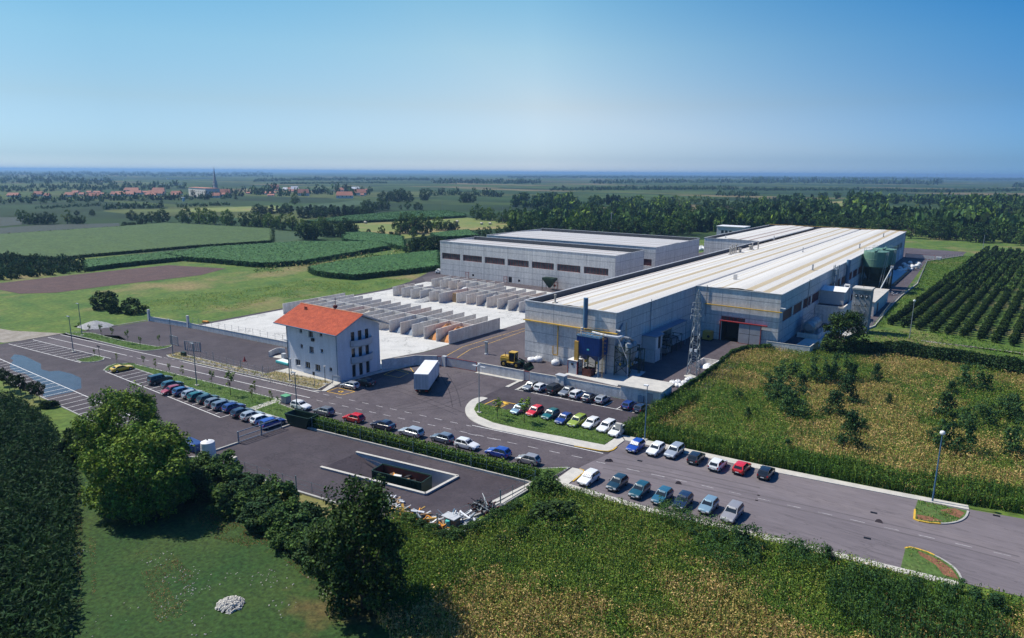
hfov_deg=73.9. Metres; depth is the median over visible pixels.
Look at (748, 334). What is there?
door
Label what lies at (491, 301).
bay wall
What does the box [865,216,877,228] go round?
broadleaf tree
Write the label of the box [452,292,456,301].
crate stack
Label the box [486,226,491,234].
broadleaf tree
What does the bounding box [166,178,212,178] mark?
distant shed
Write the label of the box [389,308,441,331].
bay wall
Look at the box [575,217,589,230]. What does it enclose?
broadleaf tree
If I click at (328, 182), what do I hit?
tree belt
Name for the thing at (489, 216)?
broadleaf tree
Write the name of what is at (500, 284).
bay wall
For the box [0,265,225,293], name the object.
ploughed field
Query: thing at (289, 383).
verge stones
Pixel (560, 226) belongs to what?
broadleaf tree
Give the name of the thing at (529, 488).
shrub
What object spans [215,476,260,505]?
shrub
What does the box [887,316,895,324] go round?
orchard tree
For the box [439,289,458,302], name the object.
bay wall
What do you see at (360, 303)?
bay wall
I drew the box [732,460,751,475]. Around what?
parked car
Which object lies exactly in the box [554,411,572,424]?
parked car
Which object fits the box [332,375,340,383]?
name board
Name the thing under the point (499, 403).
young tree
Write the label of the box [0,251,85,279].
orchard rows
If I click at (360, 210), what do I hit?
broadleaf tree
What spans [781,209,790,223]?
broadleaf tree
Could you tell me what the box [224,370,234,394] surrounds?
young tree
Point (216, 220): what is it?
broadleaf tree
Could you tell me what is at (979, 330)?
orchard tree
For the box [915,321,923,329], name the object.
orchard tree
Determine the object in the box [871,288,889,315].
store building
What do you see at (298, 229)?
broadleaf tree
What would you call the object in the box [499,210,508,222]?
broadleaf tree
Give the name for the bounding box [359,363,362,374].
door
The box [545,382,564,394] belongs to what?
parked car
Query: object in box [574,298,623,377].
dust filter
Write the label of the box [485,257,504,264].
window
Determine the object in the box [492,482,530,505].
plank stack
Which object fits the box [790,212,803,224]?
broadleaf tree
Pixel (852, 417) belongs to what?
bush
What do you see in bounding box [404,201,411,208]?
broadleaf tree
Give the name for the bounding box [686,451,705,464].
parked car
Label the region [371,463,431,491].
skip container
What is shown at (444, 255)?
window
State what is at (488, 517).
shrub
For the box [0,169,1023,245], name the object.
ground
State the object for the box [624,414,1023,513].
tall weeds
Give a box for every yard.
[209,425,526,523]
[382,248,965,392]
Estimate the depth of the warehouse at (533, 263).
252.80 m
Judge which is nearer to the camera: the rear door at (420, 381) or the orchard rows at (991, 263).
the rear door at (420, 381)
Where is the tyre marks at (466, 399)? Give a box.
[358,373,622,417]
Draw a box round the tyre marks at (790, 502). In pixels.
[603,456,1019,563]
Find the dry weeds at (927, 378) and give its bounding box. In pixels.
[626,345,1023,513]
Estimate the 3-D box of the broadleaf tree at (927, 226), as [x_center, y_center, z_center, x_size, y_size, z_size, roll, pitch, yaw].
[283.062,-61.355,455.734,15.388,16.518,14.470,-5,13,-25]
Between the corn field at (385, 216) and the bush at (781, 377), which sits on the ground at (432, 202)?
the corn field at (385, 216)
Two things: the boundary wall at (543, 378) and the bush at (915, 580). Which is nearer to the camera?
the bush at (915, 580)
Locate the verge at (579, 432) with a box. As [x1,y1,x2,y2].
[474,403,614,444]
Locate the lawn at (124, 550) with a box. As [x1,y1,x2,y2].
[72,464,430,637]
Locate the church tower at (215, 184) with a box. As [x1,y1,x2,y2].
[213,171,217,187]
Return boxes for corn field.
[0,222,274,258]
[81,250,184,271]
[165,240,391,267]
[304,210,466,223]
[307,249,439,279]
[341,231,405,250]
[430,229,479,239]
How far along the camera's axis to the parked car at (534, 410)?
117.08 m
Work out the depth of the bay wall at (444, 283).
244.81 m
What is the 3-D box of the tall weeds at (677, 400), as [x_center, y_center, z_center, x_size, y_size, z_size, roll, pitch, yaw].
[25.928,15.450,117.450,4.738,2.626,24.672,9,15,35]
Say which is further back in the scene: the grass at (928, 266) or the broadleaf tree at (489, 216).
the broadleaf tree at (489, 216)
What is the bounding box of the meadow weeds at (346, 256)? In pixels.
[253,248,426,272]
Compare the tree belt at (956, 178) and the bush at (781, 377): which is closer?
the bush at (781, 377)
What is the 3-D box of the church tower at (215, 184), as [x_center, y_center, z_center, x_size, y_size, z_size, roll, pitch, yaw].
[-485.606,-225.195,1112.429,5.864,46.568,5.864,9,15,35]
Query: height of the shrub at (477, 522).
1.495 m
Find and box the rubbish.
[390,472,415,480]
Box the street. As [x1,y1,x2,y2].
[569,441,1023,596]
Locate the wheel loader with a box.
[500,351,533,369]
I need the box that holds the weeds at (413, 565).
[398,534,474,596]
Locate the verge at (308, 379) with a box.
[168,352,329,388]
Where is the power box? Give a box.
[637,395,643,402]
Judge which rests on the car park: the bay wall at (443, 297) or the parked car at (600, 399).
the parked car at (600, 399)
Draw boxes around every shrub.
[38,399,59,408]
[182,450,213,473]
[182,467,227,503]
[194,466,228,489]
[197,448,243,480]
[199,462,243,502]
[206,483,251,517]
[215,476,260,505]
[229,471,265,496]
[229,487,271,516]
[235,496,268,531]
[242,496,291,533]
[252,474,300,503]
[255,496,299,539]
[265,508,311,549]
[274,514,315,548]
[283,517,324,559]
[289,500,328,519]
[291,538,321,570]
[399,511,416,528]
[413,518,427,532]
[422,522,439,536]
[434,528,448,541]
[446,525,464,541]
[458,523,478,536]
[468,519,485,532]
[480,514,497,524]
[488,506,504,520]
[502,504,516,516]
[507,498,525,512]
[526,482,543,494]
[529,469,562,495]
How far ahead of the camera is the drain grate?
83.81 m
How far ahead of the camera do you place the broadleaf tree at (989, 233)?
422.94 m
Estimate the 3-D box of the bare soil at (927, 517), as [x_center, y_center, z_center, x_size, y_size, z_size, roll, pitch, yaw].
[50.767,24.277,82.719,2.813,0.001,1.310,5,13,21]
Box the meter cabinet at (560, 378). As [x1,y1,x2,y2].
[555,373,566,385]
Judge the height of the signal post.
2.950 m
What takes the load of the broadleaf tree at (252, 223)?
on the ground at (432, 202)
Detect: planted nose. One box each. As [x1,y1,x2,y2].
[901,548,960,582]
[915,500,966,522]
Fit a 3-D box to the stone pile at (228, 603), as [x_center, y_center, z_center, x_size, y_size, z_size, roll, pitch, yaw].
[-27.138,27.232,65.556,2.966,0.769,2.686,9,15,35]
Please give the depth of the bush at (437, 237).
358.29 m
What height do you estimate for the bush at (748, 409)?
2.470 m
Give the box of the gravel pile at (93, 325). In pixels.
[74,321,112,329]
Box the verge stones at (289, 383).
[255,373,334,387]
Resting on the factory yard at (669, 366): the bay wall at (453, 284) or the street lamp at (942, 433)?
the bay wall at (453, 284)
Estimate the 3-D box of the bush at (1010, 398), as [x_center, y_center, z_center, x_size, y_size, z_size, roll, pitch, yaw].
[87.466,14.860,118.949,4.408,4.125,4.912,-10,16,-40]
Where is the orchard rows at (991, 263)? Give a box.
[933,246,1023,294]
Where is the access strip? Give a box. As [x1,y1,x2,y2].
[199,271,440,324]
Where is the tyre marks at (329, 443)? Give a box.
[146,324,510,500]
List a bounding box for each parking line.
[0,341,638,422]
[327,328,523,406]
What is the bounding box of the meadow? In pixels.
[0,228,1023,637]
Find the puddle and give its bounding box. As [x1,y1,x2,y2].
[10,354,80,397]
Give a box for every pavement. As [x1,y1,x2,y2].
[278,365,413,390]
[465,397,624,450]
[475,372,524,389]
[556,467,957,584]
[621,435,968,509]
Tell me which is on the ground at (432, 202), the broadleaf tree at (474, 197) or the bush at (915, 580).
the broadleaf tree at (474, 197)
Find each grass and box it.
[171,352,328,387]
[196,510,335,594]
[540,466,565,476]
[871,255,1023,361]
[875,249,1023,347]
[902,499,959,579]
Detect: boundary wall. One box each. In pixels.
[149,316,286,346]
[382,355,430,369]
[477,362,523,379]
[529,372,555,383]
[565,378,620,397]
[766,340,818,354]
[818,255,963,347]
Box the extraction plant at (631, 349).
[614,322,644,377]
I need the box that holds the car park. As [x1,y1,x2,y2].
[0,321,652,455]
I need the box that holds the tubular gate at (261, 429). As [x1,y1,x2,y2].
[237,417,281,442]
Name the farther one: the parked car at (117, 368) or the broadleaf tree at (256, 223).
the broadleaf tree at (256, 223)
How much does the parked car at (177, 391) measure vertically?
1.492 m
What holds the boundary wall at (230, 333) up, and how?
on the meadow
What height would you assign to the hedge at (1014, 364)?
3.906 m
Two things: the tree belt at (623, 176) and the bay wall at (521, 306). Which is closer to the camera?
the bay wall at (521, 306)
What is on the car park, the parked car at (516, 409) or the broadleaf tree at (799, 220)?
the parked car at (516, 409)
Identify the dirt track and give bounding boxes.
[0,329,124,342]
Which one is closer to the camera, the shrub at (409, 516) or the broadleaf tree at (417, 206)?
the shrub at (409, 516)
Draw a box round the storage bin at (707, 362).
[697,358,718,368]
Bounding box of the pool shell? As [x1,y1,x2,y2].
[276,359,287,365]
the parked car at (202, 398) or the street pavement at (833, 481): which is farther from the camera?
the parked car at (202, 398)
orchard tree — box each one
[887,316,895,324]
[900,318,907,327]
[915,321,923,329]
[916,306,923,315]
[920,305,926,313]
[923,314,931,323]
[929,323,938,332]
[944,326,951,334]
[952,318,960,328]
[955,314,963,322]
[959,327,967,337]
[966,321,974,328]
[976,332,984,340]
[978,329,986,336]
[991,334,1001,342]
[1009,337,1017,346]
[1011,333,1020,339]
[1013,326,1023,335]
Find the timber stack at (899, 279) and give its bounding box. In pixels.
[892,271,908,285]
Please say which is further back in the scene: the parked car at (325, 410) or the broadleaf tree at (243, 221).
the broadleaf tree at (243, 221)
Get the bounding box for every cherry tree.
[301,473,408,623]
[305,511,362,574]
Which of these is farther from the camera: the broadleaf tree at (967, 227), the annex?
the broadleaf tree at (967, 227)
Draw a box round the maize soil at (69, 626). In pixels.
[0,408,75,637]
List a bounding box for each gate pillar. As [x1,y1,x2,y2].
[147,309,149,320]
[186,315,189,327]
[442,355,447,366]
[615,422,622,435]
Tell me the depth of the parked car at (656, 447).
101.22 m
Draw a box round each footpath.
[250,398,280,409]
[921,340,1023,354]
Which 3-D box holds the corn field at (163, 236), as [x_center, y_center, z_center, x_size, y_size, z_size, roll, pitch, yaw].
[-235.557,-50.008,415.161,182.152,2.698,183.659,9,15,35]
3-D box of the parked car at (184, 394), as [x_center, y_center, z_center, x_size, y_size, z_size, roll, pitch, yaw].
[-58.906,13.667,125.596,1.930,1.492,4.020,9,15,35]
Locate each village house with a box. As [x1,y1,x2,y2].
[6,193,20,196]
[33,191,44,195]
[64,192,76,196]
[86,193,101,197]
[113,191,136,195]
[124,188,139,190]
[130,190,142,193]
[147,190,164,194]
[188,187,219,196]
[211,193,220,197]
[220,189,230,192]
[297,189,309,195]
[336,191,352,197]
[354,189,366,194]
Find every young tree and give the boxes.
[0,367,8,385]
[0,370,12,389]
[6,374,16,391]
[12,374,25,395]
[25,381,36,397]
[31,381,45,400]
[208,370,213,379]
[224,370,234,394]
[492,397,502,417]
[517,397,530,422]
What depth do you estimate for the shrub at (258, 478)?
86.92 m
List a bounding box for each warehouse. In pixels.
[440,236,644,288]
[487,228,699,269]
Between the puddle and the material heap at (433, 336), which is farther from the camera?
the material heap at (433, 336)
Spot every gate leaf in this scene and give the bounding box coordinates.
[169,335,178,345]
[184,341,200,351]
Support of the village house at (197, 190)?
on the ground at (432, 202)
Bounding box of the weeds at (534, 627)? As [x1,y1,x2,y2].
[358,483,1023,637]
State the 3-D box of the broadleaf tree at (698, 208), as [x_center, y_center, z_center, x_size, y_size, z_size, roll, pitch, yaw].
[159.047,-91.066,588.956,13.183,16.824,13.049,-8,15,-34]
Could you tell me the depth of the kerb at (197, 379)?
135.36 m
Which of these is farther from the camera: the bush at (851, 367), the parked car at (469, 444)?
the bush at (851, 367)
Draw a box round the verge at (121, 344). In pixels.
[69,332,170,349]
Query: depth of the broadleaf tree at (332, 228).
433.25 m
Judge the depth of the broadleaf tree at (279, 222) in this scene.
486.62 m
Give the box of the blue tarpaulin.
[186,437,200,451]
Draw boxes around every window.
[294,359,300,366]
[304,361,309,368]
[307,331,312,337]
[308,346,313,353]
[314,364,319,371]
[442,253,459,259]
[463,255,481,262]
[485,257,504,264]
[508,259,528,266]
[532,261,553,269]
[557,264,579,272]
[584,267,607,275]
[644,259,651,265]
[722,316,744,321]
[782,307,791,320]
[793,302,800,314]
[803,296,809,307]
[812,291,818,302]
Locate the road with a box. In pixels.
[35,334,606,478]
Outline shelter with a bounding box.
[269,348,286,358]
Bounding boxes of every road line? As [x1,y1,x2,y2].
[36,335,599,452]
[131,356,601,462]
[630,469,1009,555]
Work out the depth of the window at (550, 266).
247.90 m
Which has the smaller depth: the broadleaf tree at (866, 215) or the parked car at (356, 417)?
the parked car at (356, 417)
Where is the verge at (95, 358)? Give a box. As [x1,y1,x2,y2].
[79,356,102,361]
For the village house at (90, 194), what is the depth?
981.29 m
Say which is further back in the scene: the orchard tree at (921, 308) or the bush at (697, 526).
the orchard tree at (921, 308)
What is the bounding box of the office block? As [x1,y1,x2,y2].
[716,225,750,234]
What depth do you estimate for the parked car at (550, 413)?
115.52 m
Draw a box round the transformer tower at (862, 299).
[849,285,874,333]
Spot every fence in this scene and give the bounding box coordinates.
[187,345,279,373]
[192,318,286,338]
[194,446,533,523]
[311,417,535,477]
[819,254,961,341]
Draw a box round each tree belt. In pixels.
[0,170,272,176]
[0,174,113,184]
[0,180,186,191]
[0,190,237,203]
[35,202,100,208]
[102,201,163,209]
[176,201,229,207]
[199,183,273,195]
[250,182,372,195]
[253,176,430,181]
[280,181,386,183]
[427,187,503,196]
[431,177,526,183]
[507,175,778,177]
[507,178,540,183]
[549,184,738,190]
[589,178,687,183]
[688,177,780,182]
[716,189,759,195]
[735,195,775,201]
[741,186,779,189]
[749,176,942,184]
[749,186,859,190]
[750,176,1023,180]
[860,187,1021,191]
[1012,182,1023,186]
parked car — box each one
[109,364,133,372]
[146,373,172,384]
[160,380,183,388]
[160,384,179,395]
[171,386,195,396]
[180,389,204,397]
[186,391,210,401]
[195,394,219,403]
[203,397,227,406]
[210,399,237,410]
[221,402,245,412]
[229,407,254,418]
[239,410,264,421]
[249,413,274,424]
[258,417,286,429]
[290,399,311,410]
[312,405,334,416]
[340,380,359,389]
[342,412,365,423]
[355,377,375,386]
[370,419,395,430]
[398,425,424,438]
[429,432,454,444]
[453,436,479,450]
[484,446,511,458]
[510,403,527,414]
[515,452,540,465]
[522,380,538,391]
[525,404,543,416]
[533,382,547,391]
[541,407,559,419]
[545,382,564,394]
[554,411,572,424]
[558,385,576,396]
[567,413,586,427]
[568,389,586,399]
[577,468,600,486]
[580,392,598,402]
[581,415,600,428]
[594,394,610,404]
[596,418,615,432]
[606,472,628,491]
[608,424,624,437]
[621,400,637,410]
[626,437,645,453]
[628,479,650,499]
[633,403,648,412]
[646,440,665,456]
[651,485,673,504]
[664,441,684,458]
[673,490,693,510]
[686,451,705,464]
[698,494,719,514]
[708,457,727,471]
[720,499,743,523]
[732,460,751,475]
[757,465,774,480]
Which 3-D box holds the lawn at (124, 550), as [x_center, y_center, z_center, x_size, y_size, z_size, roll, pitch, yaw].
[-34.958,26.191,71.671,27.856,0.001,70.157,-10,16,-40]
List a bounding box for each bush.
[88,290,118,310]
[105,298,122,313]
[121,297,149,314]
[410,238,424,251]
[414,236,429,250]
[420,241,437,250]
[426,236,443,250]
[426,237,439,249]
[494,534,510,548]
[513,526,529,538]
[523,511,540,526]
[530,498,583,533]
[567,524,585,538]
[686,525,702,539]
[706,529,726,546]
[728,522,765,561]
[731,529,743,541]
[732,388,744,400]
[743,406,751,420]
[760,370,783,390]
[763,377,795,404]
[773,358,802,381]
[777,382,812,420]
[782,538,811,560]
[795,373,807,392]
[806,352,837,383]
[818,389,846,418]
[819,544,834,568]
[829,373,863,404]
[830,349,859,381]
[832,409,867,452]
[848,561,877,584]
[852,414,867,430]
[866,567,900,591]
[868,363,883,383]
[883,393,894,408]
[897,575,929,599]
[925,426,948,444]
[930,390,958,421]
[932,407,977,456]
[938,577,984,610]
[943,381,959,397]
[955,362,993,391]
[964,398,998,427]
[974,592,1014,622]
[989,394,1023,421]
[999,392,1023,415]
[1001,413,1023,458]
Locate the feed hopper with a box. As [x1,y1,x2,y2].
[542,277,557,287]
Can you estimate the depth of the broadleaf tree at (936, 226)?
440.18 m
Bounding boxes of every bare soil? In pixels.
[917,514,941,520]
[918,551,957,578]
[941,508,963,517]
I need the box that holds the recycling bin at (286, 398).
[280,393,291,403]
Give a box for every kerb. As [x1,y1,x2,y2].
[11,320,146,420]
[65,332,171,350]
[76,356,104,362]
[103,363,291,419]
[167,353,331,389]
[186,424,290,457]
[194,457,527,528]
[307,427,531,482]
[543,467,569,477]
[574,446,617,451]
[905,546,934,554]
[913,509,940,523]
[936,555,961,579]
[941,510,968,524]
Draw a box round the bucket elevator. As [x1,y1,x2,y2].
[880,266,893,288]
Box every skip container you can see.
[284,409,318,428]
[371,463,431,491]
[582,366,595,376]
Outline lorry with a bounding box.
[414,360,438,391]
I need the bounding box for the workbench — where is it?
[441,511,460,527]
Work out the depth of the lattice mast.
139.08 m
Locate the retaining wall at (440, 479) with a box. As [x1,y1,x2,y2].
[320,451,458,494]
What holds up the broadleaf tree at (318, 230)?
on the green field at (283, 236)
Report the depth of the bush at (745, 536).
74.47 m
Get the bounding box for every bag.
[527,356,534,361]
[534,354,542,362]
[551,358,559,365]
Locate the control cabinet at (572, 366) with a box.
[567,357,582,374]
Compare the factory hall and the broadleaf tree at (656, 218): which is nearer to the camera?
the factory hall
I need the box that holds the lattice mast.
[686,289,703,375]
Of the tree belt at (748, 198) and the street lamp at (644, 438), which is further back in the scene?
the tree belt at (748, 198)
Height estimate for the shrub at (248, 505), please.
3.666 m
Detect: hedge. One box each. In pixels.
[310,415,542,480]
[663,343,774,400]
[856,340,1023,376]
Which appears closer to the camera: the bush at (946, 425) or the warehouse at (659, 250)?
the bush at (946, 425)
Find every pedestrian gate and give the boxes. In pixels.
[437,356,441,365]
[524,371,528,380]
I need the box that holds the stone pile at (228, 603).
[215,595,244,613]
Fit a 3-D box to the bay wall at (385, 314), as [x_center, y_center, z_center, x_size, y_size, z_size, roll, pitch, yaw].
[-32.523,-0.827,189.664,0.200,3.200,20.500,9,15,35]
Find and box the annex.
[814,300,851,323]
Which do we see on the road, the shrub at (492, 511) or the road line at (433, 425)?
the road line at (433, 425)
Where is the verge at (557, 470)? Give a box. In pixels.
[539,468,564,476]
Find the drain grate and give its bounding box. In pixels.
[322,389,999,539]
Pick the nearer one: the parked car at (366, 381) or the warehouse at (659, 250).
the parked car at (366, 381)
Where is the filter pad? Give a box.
[566,369,644,385]
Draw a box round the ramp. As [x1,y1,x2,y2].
[325,454,433,487]
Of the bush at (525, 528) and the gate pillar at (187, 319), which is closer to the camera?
the bush at (525, 528)
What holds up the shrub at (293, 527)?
on the lawn at (124, 550)
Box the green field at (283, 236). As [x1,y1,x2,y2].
[1,229,324,259]
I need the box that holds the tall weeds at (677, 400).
[621,388,699,433]
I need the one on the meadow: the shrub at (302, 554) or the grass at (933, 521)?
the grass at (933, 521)
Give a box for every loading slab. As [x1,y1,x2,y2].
[796,327,850,345]
[889,270,906,284]
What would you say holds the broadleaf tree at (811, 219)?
on the ground at (432, 202)
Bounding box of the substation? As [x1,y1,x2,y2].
[618,376,674,403]
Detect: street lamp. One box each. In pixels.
[66,316,75,351]
[76,303,83,335]
[167,319,174,355]
[190,343,198,385]
[284,339,291,381]
[291,371,297,409]
[472,363,485,412]
[642,384,648,440]
[909,300,915,337]
[932,431,945,500]
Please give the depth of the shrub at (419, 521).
79.14 m
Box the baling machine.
[701,330,713,340]
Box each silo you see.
[861,247,889,288]
[873,245,896,288]
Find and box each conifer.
[269,205,275,213]
[297,209,303,217]
[335,207,341,215]
[341,206,346,215]
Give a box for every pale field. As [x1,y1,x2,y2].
[183,206,278,211]
[298,200,362,207]
[832,201,844,205]
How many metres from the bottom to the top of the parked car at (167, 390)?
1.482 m
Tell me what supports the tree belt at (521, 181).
on the ground at (432, 202)
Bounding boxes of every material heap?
[405,321,423,335]
[414,296,428,302]
[428,323,449,339]
[440,326,462,342]
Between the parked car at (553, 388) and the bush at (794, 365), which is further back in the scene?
the bush at (794, 365)
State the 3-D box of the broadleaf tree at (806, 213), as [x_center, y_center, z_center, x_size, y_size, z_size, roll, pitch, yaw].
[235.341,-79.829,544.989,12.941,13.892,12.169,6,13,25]
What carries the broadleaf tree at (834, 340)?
on the meadow
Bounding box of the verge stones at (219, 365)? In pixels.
[181,357,269,378]
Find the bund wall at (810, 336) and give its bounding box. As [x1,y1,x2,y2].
[797,330,826,339]
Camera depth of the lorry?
128.92 m
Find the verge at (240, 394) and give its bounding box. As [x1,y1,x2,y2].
[105,363,292,418]
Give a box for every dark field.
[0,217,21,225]
[0,223,119,233]
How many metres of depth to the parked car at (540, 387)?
129.65 m
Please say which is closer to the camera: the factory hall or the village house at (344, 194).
the factory hall
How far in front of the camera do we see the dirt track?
171.08 m
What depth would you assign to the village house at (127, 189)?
1273.83 m
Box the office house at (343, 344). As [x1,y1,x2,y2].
[273,300,388,381]
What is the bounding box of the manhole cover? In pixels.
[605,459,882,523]
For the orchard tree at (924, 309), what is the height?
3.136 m
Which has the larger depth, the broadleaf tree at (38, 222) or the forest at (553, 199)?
the forest at (553, 199)
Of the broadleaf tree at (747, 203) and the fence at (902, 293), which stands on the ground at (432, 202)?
the broadleaf tree at (747, 203)
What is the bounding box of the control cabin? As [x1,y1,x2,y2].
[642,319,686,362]
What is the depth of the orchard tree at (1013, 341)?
166.94 m
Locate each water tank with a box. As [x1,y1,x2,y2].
[200,439,215,457]
[802,313,822,333]
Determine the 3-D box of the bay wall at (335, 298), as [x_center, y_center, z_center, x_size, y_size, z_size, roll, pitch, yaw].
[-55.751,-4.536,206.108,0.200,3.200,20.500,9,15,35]
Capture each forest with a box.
[503,206,579,227]
[510,191,588,210]
[568,194,784,231]
[744,189,1023,239]
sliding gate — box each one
[447,357,476,371]
[905,253,934,259]
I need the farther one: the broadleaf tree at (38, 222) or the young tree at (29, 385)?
the broadleaf tree at (38, 222)
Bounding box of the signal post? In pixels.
[484,341,487,354]
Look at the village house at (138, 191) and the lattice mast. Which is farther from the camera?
the village house at (138, 191)
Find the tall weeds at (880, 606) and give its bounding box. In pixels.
[658,494,1022,637]
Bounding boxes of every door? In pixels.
[352,365,355,376]
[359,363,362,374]
[366,361,368,372]
[414,374,427,388]
[647,393,652,403]
[737,323,761,344]
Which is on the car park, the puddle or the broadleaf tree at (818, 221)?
the puddle
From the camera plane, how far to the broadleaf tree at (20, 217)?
519.21 m
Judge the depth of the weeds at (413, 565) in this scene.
72.67 m
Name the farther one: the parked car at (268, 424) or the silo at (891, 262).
the silo at (891, 262)
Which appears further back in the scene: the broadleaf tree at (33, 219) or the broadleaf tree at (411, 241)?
the broadleaf tree at (33, 219)
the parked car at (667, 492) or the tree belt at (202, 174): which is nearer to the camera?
the parked car at (667, 492)
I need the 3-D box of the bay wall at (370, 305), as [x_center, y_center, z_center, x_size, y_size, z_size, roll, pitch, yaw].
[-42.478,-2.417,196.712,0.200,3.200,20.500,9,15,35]
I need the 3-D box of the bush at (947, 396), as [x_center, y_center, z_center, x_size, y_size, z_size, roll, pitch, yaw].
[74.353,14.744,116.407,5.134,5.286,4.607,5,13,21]
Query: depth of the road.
124.81 m
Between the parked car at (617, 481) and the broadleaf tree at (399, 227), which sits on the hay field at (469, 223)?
the broadleaf tree at (399, 227)
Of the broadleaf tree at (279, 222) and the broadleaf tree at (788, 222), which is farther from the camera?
the broadleaf tree at (788, 222)
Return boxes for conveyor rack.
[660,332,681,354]
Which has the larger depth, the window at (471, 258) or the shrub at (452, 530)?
the window at (471, 258)
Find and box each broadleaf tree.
[17,211,29,223]
[24,213,33,223]
[29,213,39,223]
[34,213,45,223]
[39,211,54,224]
[47,213,57,223]
[53,423,105,462]
[60,209,72,223]
[68,380,161,460]
[72,215,80,223]
[73,419,200,525]
[77,215,86,223]
[125,209,136,220]
[135,212,148,223]
[146,211,155,222]
[152,212,162,222]
[154,208,170,221]
[175,209,186,222]
[180,206,194,223]
[190,207,206,223]
[199,207,214,223]
[207,210,219,223]
[219,209,232,225]
[224,212,237,225]
[238,212,248,226]
[243,212,252,226]
[248,212,262,226]
[250,203,262,212]
[255,211,264,227]
[261,212,274,227]
[262,206,270,213]
[270,216,280,228]
[273,213,287,229]
[277,205,288,213]
[280,203,290,212]
[286,212,298,229]
[286,216,297,227]
[289,193,300,204]
[294,221,311,239]
[303,225,315,239]
[304,223,322,239]
[308,209,318,217]
[310,205,320,213]
[313,208,324,217]
[315,216,323,227]
[317,219,329,236]
[323,222,332,236]
[325,207,336,215]
[327,220,341,236]
[334,221,345,236]
[339,218,353,231]
[344,208,351,214]
[344,219,358,231]
[359,205,369,213]
[362,199,374,211]
[363,206,373,213]
[375,198,383,210]
[377,190,388,201]
[377,225,385,233]
[380,199,389,209]
[384,191,393,200]
[391,189,404,201]
[391,215,406,233]
[396,188,408,200]
[396,212,410,232]
[403,214,420,233]
[403,242,413,252]
[404,191,413,201]
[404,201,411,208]
[407,237,420,248]
[408,227,417,237]
[410,218,421,233]
[413,202,422,209]
[416,213,428,232]
[419,188,426,200]
[421,188,429,200]
[421,216,433,232]
[432,216,442,229]
[436,217,444,229]
[443,220,452,230]
[453,221,459,229]
[458,193,466,202]
[464,193,471,202]
[468,194,476,202]
[469,203,482,219]
[476,207,486,219]
[481,227,488,235]
[482,207,492,220]
[486,207,495,218]
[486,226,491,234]
[493,211,502,222]
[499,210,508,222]
[500,225,510,232]
[508,221,520,231]
[518,214,533,230]
[527,214,540,228]
[533,217,547,228]
[543,217,555,228]
[548,217,559,228]
[558,220,568,229]
[569,216,583,230]
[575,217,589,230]
[581,213,598,230]
[591,219,602,231]
[600,221,609,231]
[605,203,622,215]
[608,214,628,232]
[620,222,630,233]
[627,218,642,233]
[629,206,640,216]
[631,215,648,233]
[642,223,651,234]
[648,216,662,232]
[651,205,661,216]
[651,216,669,234]
[659,218,674,235]
[666,202,679,214]
[673,222,681,234]
[675,217,690,234]
[686,221,695,234]
[691,195,698,203]
[691,204,701,210]
[699,196,710,205]
[708,197,718,207]
[721,198,729,208]
[728,199,738,208]
[739,200,750,207]
[759,211,772,225]
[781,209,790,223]
[784,214,797,224]
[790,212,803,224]
[798,211,814,225]
[808,212,821,225]
[815,215,828,226]
[818,310,870,355]
[823,214,840,226]
[838,218,852,227]
[849,214,866,228]
[855,212,871,228]
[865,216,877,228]
[870,217,886,229]
[877,217,893,229]
[884,215,903,230]
[892,214,908,229]
[903,216,923,237]
[914,220,929,236]
[922,215,945,236]
[927,217,953,239]
[939,220,955,239]
[946,203,958,209]
[948,223,966,239]
[961,223,972,239]
[963,221,989,242]
[978,224,996,242]
[988,224,1001,241]
[995,221,1013,242]
[1003,202,1018,215]
[1003,227,1023,243]
[1011,226,1023,245]
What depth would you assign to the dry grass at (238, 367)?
140.15 m
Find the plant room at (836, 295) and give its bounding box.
[819,284,850,304]
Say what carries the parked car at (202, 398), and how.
on the car park
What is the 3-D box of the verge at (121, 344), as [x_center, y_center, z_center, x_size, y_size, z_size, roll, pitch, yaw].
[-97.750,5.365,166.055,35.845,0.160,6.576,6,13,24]
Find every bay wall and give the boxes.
[283,293,344,313]
[307,294,353,304]
[314,296,362,305]
[323,297,371,307]
[334,299,380,309]
[343,300,390,311]
[352,302,400,312]
[361,303,410,315]
[369,305,420,318]
[378,307,430,329]
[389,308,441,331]
[393,283,414,295]
[400,310,452,333]
[401,284,422,296]
[410,285,431,298]
[412,312,463,336]
[420,287,440,298]
[424,314,475,338]
[429,288,450,301]
[431,276,450,287]
[436,316,487,340]
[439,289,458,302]
[440,277,459,288]
[447,284,486,300]
[448,278,467,289]
[448,317,499,343]
[456,285,496,302]
[457,279,476,289]
[466,280,485,287]
[466,286,505,303]
[476,287,515,305]
[486,289,525,306]
[496,282,503,287]
[497,290,535,308]
[508,291,546,310]
[519,301,524,311]
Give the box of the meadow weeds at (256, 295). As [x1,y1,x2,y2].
[132,278,404,310]
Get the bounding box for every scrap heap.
[387,493,404,505]
[390,503,449,535]
[437,509,485,533]
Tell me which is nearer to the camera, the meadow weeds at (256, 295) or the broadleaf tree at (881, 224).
the meadow weeds at (256, 295)
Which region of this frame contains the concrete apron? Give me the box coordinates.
[204,282,551,368]
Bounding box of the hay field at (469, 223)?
[354,217,513,238]
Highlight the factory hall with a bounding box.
[523,224,906,373]
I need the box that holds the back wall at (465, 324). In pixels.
[462,322,473,326]

